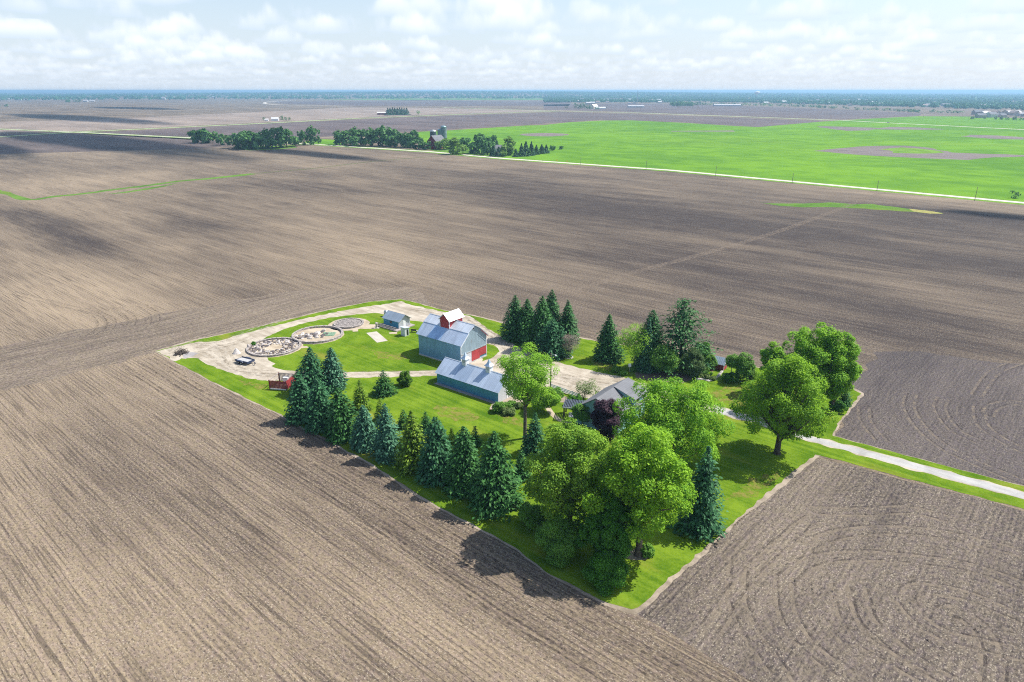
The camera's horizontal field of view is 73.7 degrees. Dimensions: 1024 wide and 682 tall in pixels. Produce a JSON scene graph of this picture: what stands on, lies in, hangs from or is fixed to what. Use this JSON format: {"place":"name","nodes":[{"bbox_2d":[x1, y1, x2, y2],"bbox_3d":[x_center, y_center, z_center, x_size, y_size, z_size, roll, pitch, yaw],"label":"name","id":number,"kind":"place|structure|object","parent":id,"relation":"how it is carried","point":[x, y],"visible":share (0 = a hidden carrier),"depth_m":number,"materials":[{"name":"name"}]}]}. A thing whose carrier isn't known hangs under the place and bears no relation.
{"place":"outdoors","nodes":[
{"label":"outdoors","id":0,"kind":"place"},
{"bbox_2d":[0,133,240,153],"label":"dark far field","id":1,"kind":"structure","parent":0,"point":[67,142],"depth_m":823.01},
{"bbox_2d":[194,128,217,142],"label":"broadleaf tree","id":2,"kind":"object","parent":1,"relation":"on","point":[206,135],"visible":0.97,"depth_m":820.57,"materials":[{"name":"green plant"}]},
{"bbox_2d":[0,287,433,389],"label":"headland field","id":3,"kind":"structure","parent":0,"point":[26,362],"depth_m":181.02,"materials":[{"name":"soil"}]},
{"bbox_2d":[0,107,534,132],"bbox_3d":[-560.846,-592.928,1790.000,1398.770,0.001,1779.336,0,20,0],"label":"tan far field","id":4,"kind":"structure","parent":0,"point":[194,120],"depth_m":1504.21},
{"bbox_2d":[245,339,302,357],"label":"sand floor","id":5,"kind":"structure","parent":0,"point":[274,346],"depth_m":169.63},
{"bbox_2d":[246,337,301,356],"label":"stone ring","id":6,"kind":"object","parent":5,"relation":"on","point":[273,355],"visible":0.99,"depth_m":167.19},
{"bbox_2d":[291,328,343,343],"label":"sand floor","id":7,"kind":"structure","parent":0,"point":[313,330],"depth_m":178.67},
{"bbox_2d":[292,325,343,343],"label":"stone ring","id":8,"kind":"object","parent":7,"relation":"on","point":[321,341],"visible":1,"depth_m":177.84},
{"bbox_2d":[328,318,369,330],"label":"sand floor","id":9,"kind":"structure","parent":0,"point":[365,322],"depth_m":187.11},
{"bbox_2d":[336,319,360,326],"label":"ring rubble","id":10,"kind":"object","parent":9,"relation":"on","point":[348,322],"visible":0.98,"depth_m":186.30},
{"bbox_2d":[264,313,441,371],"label":"lawn","id":11,"kind":"structure","parent":0,"point":[353,351],"depth_m":167.70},
{"bbox_2d":[378,323,414,331],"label":"deck","id":12,"kind":"structure","parent":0,"point":[399,329],"depth_m":183.30,"materials":[{"name":"grey wood"}]},
{"bbox_2d":[382,310,410,327],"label":"shed","id":13,"kind":"structure","parent":12,"relation":"on","point":[394,319],"depth_m":183.59,"materials":[{"name":"blue"}]},
{"bbox_2d":[274,101,570,105],"bbox_3d":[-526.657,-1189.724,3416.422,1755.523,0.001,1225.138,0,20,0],"label":"horizon field","id":14,"kind":"structure","parent":0,"point":[443,103],"depth_m":3356.16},
{"bbox_2d":[88,112,818,139],"bbox_3d":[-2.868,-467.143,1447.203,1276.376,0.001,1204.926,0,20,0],"label":"purple far field","id":15,"kind":"structure","parent":0,"point":[329,128],"depth_m":1363.18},
{"bbox_2d":[428,148,510,156],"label":"farmstead lawn","id":16,"kind":"structure","parent":0,"point":[447,150],"depth_m":703.35,"materials":[{"name":"green plant"}]},
{"bbox_2d":[471,133,491,153],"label":"broadleaf tree","id":17,"kind":"object","parent":16,"relation":"on","point":[478,137],"visible":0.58,"depth_m":685.54,"materials":[{"name":"green plant"}]},
{"bbox_2d":[480,140,495,154],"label":"broadleaf tree","id":18,"kind":"object","parent":16,"relation":"on","point":[488,144],"visible":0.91,"depth_m":673.51,"materials":[{"name":"green plant"}]},
{"bbox_2d":[500,136,515,154],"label":"light green tree","id":19,"kind":"object","parent":16,"relation":"on","point":[509,145],"visible":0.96,"depth_m":669.10,"materials":[{"name":"green plant"}]},
{"bbox_2d":[0,91,1023,681],"bbox_3d":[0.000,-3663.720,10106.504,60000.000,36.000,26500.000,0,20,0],"label":"ground","id":20,"kind":"structure","parent":0,"point":[162,519],"depth_m":188.88,"materials":[{"name":"soil"}]},
{"bbox_2d":[0,173,252,199],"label":"grass waterway","id":21,"kind":"object","parent":20,"relation":"on","point":[12,195],"depth_m":436.22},
{"bbox_2d":[0,91,327,96],"bbox_3d":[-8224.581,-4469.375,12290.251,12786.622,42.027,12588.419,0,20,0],"label":"horizon woods","id":22,"kind":"object","parent":20,"relation":"on","point":[114,94],"visible":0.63,"depth_m":10438.41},
{"bbox_2d":[237,145,296,149],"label":"grove understorey","id":23,"kind":"object","parent":20,"relation":"on","point":[275,148],"visible":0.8,"depth_m":751.87,"materials":[{"name":"green plant"}]},
{"bbox_2d":[239,132,259,149],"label":"broadleaf tree","id":24,"kind":"object","parent":23,"relation":"on","point":[246,145],"visible":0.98,"depth_m":733.25,"materials":[{"name":"green plant"}]},
{"bbox_2d":[259,134,277,148],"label":"broadleaf tree","id":25,"kind":"object","parent":23,"relation":"on","point":[268,140],"visible":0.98,"depth_m":741.33,"materials":[{"name":"green plant"}]},
{"bbox_2d":[262,126,287,147],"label":"broadleaf tree","id":26,"kind":"object","parent":23,"relation":"on","point":[273,131],"visible":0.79,"depth_m":751.97,"materials":[{"name":"green plant"}]},
{"bbox_2d":[274,129,297,147],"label":"broadleaf tree","id":27,"kind":"object","parent":23,"relation":"on","point":[288,132],"visible":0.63,"depth_m":760.85,"materials":[{"name":"green plant"}]},
{"bbox_2d":[361,129,377,145],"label":"broadleaf tree","id":28,"kind":"object","parent":20,"relation":"on","point":[366,134],"visible":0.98,"depth_m":775.38,"materials":[{"name":"green plant"}]},
{"bbox_2d":[326,98,542,99],"bbox_3d":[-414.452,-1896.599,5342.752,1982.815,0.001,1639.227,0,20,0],"label":"pale far crop","id":29,"kind":"object","parent":20,"relation":"on","point":[444,99],"visible":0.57,"depth_m":4846.06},
{"bbox_2d":[303,91,631,93],"bbox_3d":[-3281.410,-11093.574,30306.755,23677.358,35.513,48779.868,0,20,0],"label":"horizon woods","id":30,"kind":"object","parent":20,"relation":"on","point":[503,92],"visible":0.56,"depth_m":8324.27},
{"bbox_2d":[0,91,1023,100],"bbox_3d":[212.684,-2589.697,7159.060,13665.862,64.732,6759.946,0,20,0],"label":"ridge woods","id":31,"kind":"object","parent":20,"relation":"on","point":[390,96],"visible":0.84,"depth_m":6358.19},
{"bbox_2d":[0,107,1023,204],"bbox_3d":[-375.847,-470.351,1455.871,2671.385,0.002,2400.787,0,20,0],"label":"road verge","id":32,"kind":"structure","parent":20,"relation":"on","point":[92,132],"depth_m":589.19,"materials":[{"name":"green plant"}]},
{"bbox_2d":[306,125,321,144],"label":"broadleaf tree","id":33,"kind":"object","parent":32,"relation":"on","point":[310,132],"visible":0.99,"depth_m":798.50,"materials":[{"name":"green plant"}]},
{"bbox_2d":[445,137,467,154],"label":"light green tree","id":34,"kind":"object","parent":32,"relation":"on","point":[453,143],"visible":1,"depth_m":678.18,"materials":[{"name":"green plant"}]},
{"bbox_2d":[24,300,1016,681],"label":"wheel marks","id":35,"kind":"object","parent":20,"relation":"on","point":[816,566],"visible":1,"depth_m":87.06},
{"bbox_2d":[155,299,1022,614],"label":"bare field edge","id":36,"kind":"object","parent":20,"relation":"on","point":[707,547],"visible":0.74,"depth_m":107.19,"materials":[{"name":"soil"}]},
{"bbox_2d":[156,301,1022,498],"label":"gravel yard","id":37,"kind":"structure","parent":20,"relation":"on","point":[218,355],"depth_m":162.11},
{"bbox_2d":[416,308,488,363],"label":"barn","id":38,"kind":"structure","parent":37,"relation":"on","point":[452,334],"depth_m":160.09,"materials":[{"name":"grey"}]},
{"bbox_2d":[482,344,498,360],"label":"barn side grass","id":39,"kind":"structure","parent":37,"relation":"on","point":[492,350],"depth_m":167.05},
{"bbox_2d":[579,420,701,556],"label":"broadleaf tree","id":40,"kind":"object","parent":20,"relation":"on","point":[625,477],"visible":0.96,"depth_m":86.48,"materials":[{"name":"green plant"}]},
{"bbox_2d":[543,91,1023,109],"bbox_3d":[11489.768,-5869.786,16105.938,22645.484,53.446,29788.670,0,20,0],"label":"town woods","id":41,"kind":"object","parent":20,"relation":"on","point":[992,103],"visible":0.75,"depth_m":3890.39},
{"bbox_2d":[766,202,939,212],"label":"grass waterway","id":42,"kind":"object","parent":20,"relation":"on","point":[864,206],"depth_m":379.32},
{"bbox_2d":[715,407,1023,498],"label":"gravel drive","id":43,"kind":"structure","parent":20,"relation":"on","point":[954,476],"depth_m":116.28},
{"bbox_2d":[0,0,1023,91],"label":"sky","id":44,"kind":"structure","parent":0,"point":[46,45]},
{"bbox_2d":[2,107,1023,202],"bbox_3d":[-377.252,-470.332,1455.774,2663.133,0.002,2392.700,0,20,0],"label":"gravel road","id":45,"kind":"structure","parent":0,"point":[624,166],"depth_m":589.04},
{"bbox_2d":[158,299,1023,608],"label":"lawn","id":46,"kind":"structure","parent":0,"point":[746,457],"depth_m":120.16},
{"bbox_2d":[268,372,294,389],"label":"slat pen","id":47,"kind":"object","parent":46,"relation":"on","point":[283,382],"visible":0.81,"depth_m":145.77,"materials":[{"name":"red wood"}]},
{"bbox_2d":[284,369,311,426],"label":"spruce tree","id":48,"kind":"object","parent":46,"relation":"on","point":[296,410],"visible":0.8,"depth_m":129.69,"materials":[{"name":"green plant"}]},
{"bbox_2d":[286,346,333,394],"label":"spruce tree","id":49,"kind":"object","parent":46,"relation":"on","point":[311,370],"visible":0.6,"depth_m":141.83,"materials":[{"name":"green plant"}]},
{"bbox_2d":[300,376,333,434],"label":"spruce tree","id":50,"kind":"object","parent":46,"relation":"on","point":[316,412],"visible":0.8,"depth_m":126.16,"materials":[{"name":"green plant"}]},
{"bbox_2d":[320,347,349,392],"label":"spruce tree","id":51,"kind":"object","parent":46,"relation":"on","point":[335,372],"visible":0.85,"depth_m":143.62,"materials":[{"name":"green plant"}]},
{"bbox_2d":[322,388,359,444],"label":"spruce tree","id":52,"kind":"object","parent":46,"relation":"on","point":[340,418],"visible":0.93,"depth_m":122.98,"materials":[{"name":"green plant"}]},
{"bbox_2d":[349,379,372,413],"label":"young evergreen","id":53,"kind":"object","parent":46,"relation":"on","point":[360,397],"visible":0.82,"depth_m":134.81,"materials":[{"name":"green plant"}]},
{"bbox_2d":[349,405,377,454],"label":"spruce tree","id":54,"kind":"object","parent":46,"relation":"on","point":[362,434],"visible":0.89,"depth_m":120.13,"materials":[{"name":"green plant"}]},
{"bbox_2d":[370,370,398,399],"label":"young evergreen","id":55,"kind":"object","parent":46,"relation":"on","point":[383,387],"visible":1,"depth_m":142.25,"materials":[{"name":"green plant"}]},
{"bbox_2d":[368,403,402,465],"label":"spruce tree","id":56,"kind":"object","parent":46,"relation":"on","point":[386,443],"visible":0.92,"depth_m":116.42,"materials":[{"name":"green plant"}]},
{"bbox_2d":[396,370,412,385],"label":"round bush","id":57,"kind":"object","parent":46,"relation":"on","point":[404,378],"visible":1,"depth_m":146.71,"materials":[{"name":"green plant"}]},
{"bbox_2d":[389,410,426,475],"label":"spruce tree","id":58,"kind":"object","parent":46,"relation":"on","point":[410,440],"visible":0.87,"depth_m":113.09,"materials":[{"name":"green plant"}]},
{"bbox_2d":[413,416,451,488],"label":"spruce tree","id":59,"kind":"object","parent":46,"relation":"on","point":[433,457],"visible":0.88,"depth_m":109.37,"materials":[{"name":"green plant"}]},
{"bbox_2d":[441,426,480,498],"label":"spruce tree","id":60,"kind":"object","parent":46,"relation":"on","point":[462,456],"visible":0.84,"depth_m":106.22,"materials":[{"name":"green plant"}]},
{"bbox_2d":[434,352,513,403],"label":"farm shed","id":61,"kind":"object","parent":46,"relation":"on","point":[463,376],"visible":0.86,"depth_m":143.71,"materials":[{"name":"grey"}]},
{"bbox_2d":[455,431,527,522],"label":"spruce tree","id":62,"kind":"object","parent":46,"relation":"on","point":[493,488],"visible":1,"depth_m":101.70,"materials":[{"name":"green plant"}]},
{"bbox_2d":[497,295,522,341],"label":"spruce tree","id":63,"kind":"object","parent":46,"relation":"on","point":[513,313],"visible":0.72,"depth_m":172.69,"materials":[{"name":"green plant"}]},
{"bbox_2d":[512,449,531,482],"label":"young evergreen","id":64,"kind":"object","parent":46,"relation":"on","point":[522,473],"visible":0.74,"depth_m":111.10,"materials":[{"name":"green plant"}]},
{"bbox_2d":[511,299,535,344],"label":"spruce tree","id":65,"kind":"object","parent":46,"relation":"on","point":[526,313],"visible":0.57,"depth_m":171.20,"materials":[{"name":"green plant"}]},
{"bbox_2d":[495,342,560,438],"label":"tall slim tree","id":66,"kind":"object","parent":46,"relation":"on","point":[524,387],"visible":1,"depth_m":119.18,"materials":[{"name":"green plant"}]},
{"bbox_2d":[520,412,544,458],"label":"spruce tree","id":67,"kind":"object","parent":46,"relation":"on","point":[531,443],"visible":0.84,"depth_m":118.49,"materials":[{"name":"green plant"}]},
{"bbox_2d":[518,500,547,530],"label":"loose shrub","id":68,"kind":"object","parent":46,"relation":"on","point":[530,515],"visible":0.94,"depth_m":98.67,"materials":[{"name":"green plant"}]},
{"bbox_2d":[518,295,552,351],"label":"spruce tree","id":69,"kind":"object","parent":46,"relation":"on","point":[538,322],"visible":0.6,"depth_m":165.48,"materials":[{"name":"green plant"}]},
{"bbox_2d":[531,387,562,411],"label":"tree","id":70,"kind":"object","parent":46,"relation":"on","point":[552,399],"visible":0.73,"depth_m":133.19,"materials":[{"name":"green plant"}]},
{"bbox_2d":[532,318,573,360],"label":"spruce tree","id":71,"kind":"object","parent":46,"relation":"on","point":[551,336],"visible":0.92,"depth_m":161.49,"materials":[{"name":"green plant"}]},
{"bbox_2d":[546,289,564,337],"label":"spruce tree","id":72,"kind":"object","parent":46,"relation":"on","point":[553,306],"visible":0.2,"depth_m":171.03,"materials":[{"name":"green plant"}]},
{"bbox_2d":[529,513,582,568],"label":"wide shrub","id":73,"kind":"object","parent":46,"relation":"on","point":[555,537],"visible":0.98,"depth_m":90.75,"materials":[{"name":"green plant"}]},
{"bbox_2d":[520,417,614,523],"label":"broadleaf tree","id":74,"kind":"object","parent":46,"relation":"on","point":[568,473],"visible":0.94,"depth_m":91.41,"materials":[{"name":"green plant"}]},
{"bbox_2d":[559,300,580,344],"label":"spruce tree","id":75,"kind":"object","parent":46,"relation":"on","point":[568,323],"visible":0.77,"depth_m":170.92,"materials":[{"name":"green plant"}]},
{"bbox_2d":[561,334,581,356],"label":"bare tree","id":76,"kind":"object","parent":46,"relation":"on","point":[570,337],"visible":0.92,"depth_m":161.55,"materials":[{"name":"grey plant"}]},
{"bbox_2d":[562,399,584,418],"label":"pergola","id":77,"kind":"object","parent":46,"relation":"on","point":[565,407],"visible":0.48,"depth_m":133.08,"materials":[{"name":"grey wood"}]},
{"bbox_2d":[571,403,589,425],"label":"tree","id":78,"kind":"object","parent":46,"relation":"on","point":[580,413],"visible":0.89,"depth_m":128.26,"materials":[{"name":"green plant"}]},
{"bbox_2d":[575,379,599,400],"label":"apple tree","id":79,"kind":"object","parent":46,"relation":"on","point":[586,390],"visible":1,"depth_m":139.59,"materials":[{"name":"beige plant"}]},
{"bbox_2d":[580,551,628,597],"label":"dark shrub","id":80,"kind":"object","parent":46,"relation":"on","point":[602,573],"visible":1,"depth_m":86.41,"materials":[{"name":"green plant"}]},
{"bbox_2d":[590,398,621,440],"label":"purple tree","id":81,"kind":"object","parent":46,"relation":"on","point":[603,417],"visible":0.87,"depth_m":120.92,"materials":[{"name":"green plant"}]},
{"bbox_2d":[574,492,641,560],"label":"dense tree","id":82,"kind":"object","parent":46,"relation":"on","point":[598,532],"visible":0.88,"depth_m":88.21,"materials":[{"name":"green plant"}]},
{"bbox_2d":[592,314,627,364],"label":"spruce tree","id":83,"kind":"object","parent":46,"relation":"on","point":[608,348],"visible":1,"depth_m":159.28,"materials":[{"name":"green plant"}]},
{"bbox_2d":[576,377,646,431],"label":"house","id":84,"kind":"structure","parent":46,"relation":"on","point":[621,388],"depth_m":130.24,"materials":[{"name":"grey"}]},
{"bbox_2d":[615,323,650,363],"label":"thin tree","id":85,"kind":"object","parent":46,"relation":"on","point":[630,340],"visible":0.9,"depth_m":153.34,"materials":[{"name":"green plant"}]},
{"bbox_2d":[626,549,648,559],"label":"trunk ring bed","id":86,"kind":"object","parent":46,"relation":"on","point":[632,557],"visible":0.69,"depth_m":93.39,"materials":[{"name":"soil"}]},
{"bbox_2d":[640,542,654,557],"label":"shrub","id":87,"kind":"object","parent":86,"relation":"on","point":[647,549],"visible":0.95,"depth_m":93.07,"materials":[{"name":"green plant"}]},
{"bbox_2d":[636,320,655,373],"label":"spruce tree","id":88,"kind":"object","parent":46,"relation":"on","point":[641,361],"visible":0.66,"depth_m":153.14,"materials":[{"name":"green plant"}]},
{"bbox_2d":[629,310,667,373],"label":"spruce tree","id":89,"kind":"object","parent":46,"relation":"on","point":[657,334],"visible":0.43,"depth_m":153.18,"materials":[{"name":"green plant"}]},
{"bbox_2d":[612,376,734,466],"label":"broadleaf tree","id":90,"kind":"object","parent":46,"relation":"on","point":[657,405],"visible":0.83,"depth_m":109.66,"materials":[{"name":"green plant"}]},
{"bbox_2d":[639,298,723,375],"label":"fir tree","id":91,"kind":"object","parent":46,"relation":"on","point":[684,330],"visible":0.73,"depth_m":152.70,"materials":[{"name":"green plant"}]},
{"bbox_2d":[678,347,705,378],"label":"grey green shrub","id":92,"kind":"object","parent":46,"relation":"on","point":[697,368],"visible":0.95,"depth_m":150.37,"materials":[{"name":"green plant"}]},
{"bbox_2d":[666,445,728,542],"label":"spruce tree","id":93,"kind":"object","parent":46,"relation":"on","point":[701,520],"visible":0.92,"depth_m":96.38,"materials":[{"name":"green plant"}]},
{"bbox_2d":[722,372,739,382],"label":"dark shrub","id":94,"kind":"object","parent":46,"relation":"on","point":[730,377],"visible":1,"depth_m":148.42,"materials":[{"name":"green plant"}]},
{"bbox_2d":[730,352,756,381],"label":"tree","id":95,"kind":"object","parent":46,"relation":"on","point":[743,366],"visible":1,"depth_m":147.65,"materials":[{"name":"green plant"}]},
{"bbox_2d":[759,339,785,380],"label":"broadleaf tree","id":96,"kind":"object","parent":46,"relation":"on","point":[767,353],"visible":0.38,"depth_m":140.71,"materials":[{"name":"green plant"}]},
{"bbox_2d":[729,351,839,454],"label":"oak tree","id":97,"kind":"object","parent":46,"relation":"on","point":[781,406],"visible":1,"depth_m":114.00,"materials":[{"name":"green plant"}]},
{"bbox_2d":[781,321,850,398],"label":"broadleaf tree","id":98,"kind":"object","parent":46,"relation":"on","point":[813,351],"visible":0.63,"depth_m":130.75,"materials":[{"name":"green plant"}]},
{"bbox_2d":[828,400,848,413],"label":"dark shrub","id":99,"kind":"object","parent":46,"relation":"on","point":[837,406],"visible":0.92,"depth_m":134.68,"materials":[{"name":"green plant"}]},
{"bbox_2d":[819,331,864,411],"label":"broadleaf tree","id":100,"kind":"object","parent":46,"relation":"on","point":[854,370],"visible":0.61,"depth_m":129.91,"materials":[{"name":"green plant"}]},
{"bbox_2d":[634,372,691,382],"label":"shade garden soil","id":101,"kind":"structure","parent":0,"point":[661,375],"depth_m":152.50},
{"bbox_2d":[648,343,679,373],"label":"tree","id":102,"kind":"object","parent":101,"relation":"on","point":[663,363],"visible":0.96,"depth_m":150.99,"materials":[{"name":"green plant"}]},
{"bbox_2d":[418,116,1023,200],"bbox_3d":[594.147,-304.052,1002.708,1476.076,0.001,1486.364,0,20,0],"label":"green crop field","id":103,"kind":"structure","parent":0,"point":[787,151],"depth_m":751.93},
{"bbox_2d":[818,126,940,130],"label":"bare crop patch","id":104,"kind":"object","parent":103,"relation":"on","point":[866,128],"visible":0.98,"depth_m":1147.53,"materials":[{"name":"soil"}]},
{"bbox_2d":[817,146,1023,159],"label":"bare crop patch","id":105,"kind":"object","parent":103,"relation":"on","point":[870,150],"visible":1,"depth_m":692.13,"materials":[{"name":"soil"}]},
{"bbox_2d":[882,147,943,153],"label":"crop patch regrowth","id":106,"kind":"object","parent":105,"relation":"on","point":[908,150],"visible":1,"depth_m":726.62,"materials":[{"name":"green plant"}]},
{"bbox_2d":[964,135,1023,139],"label":"bare crop patch","id":107,"kind":"object","parent":103,"relation":"on","point":[995,137],"visible":1,"depth_m":927.77,"materials":[{"name":"soil"}]},
{"bbox_2d":[544,103,921,118],"bbox_3d":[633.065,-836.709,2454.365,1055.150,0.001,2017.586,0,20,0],"label":"plowed field","id":108,"kind":"structure","parent":0,"point":[758,111],"depth_m":2077.36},
{"bbox_2d":[637,459,1023,681],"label":"headland field","id":109,"kind":"structure","parent":0,"point":[686,603],"depth_m":87.60,"materials":[{"name":"soil"}]},
{"bbox_2d":[835,351,1023,485],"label":"dark headland field","id":110,"kind":"structure","parent":0,"point":[887,382],"depth_m":135.49,"materials":[{"name":"soil"}]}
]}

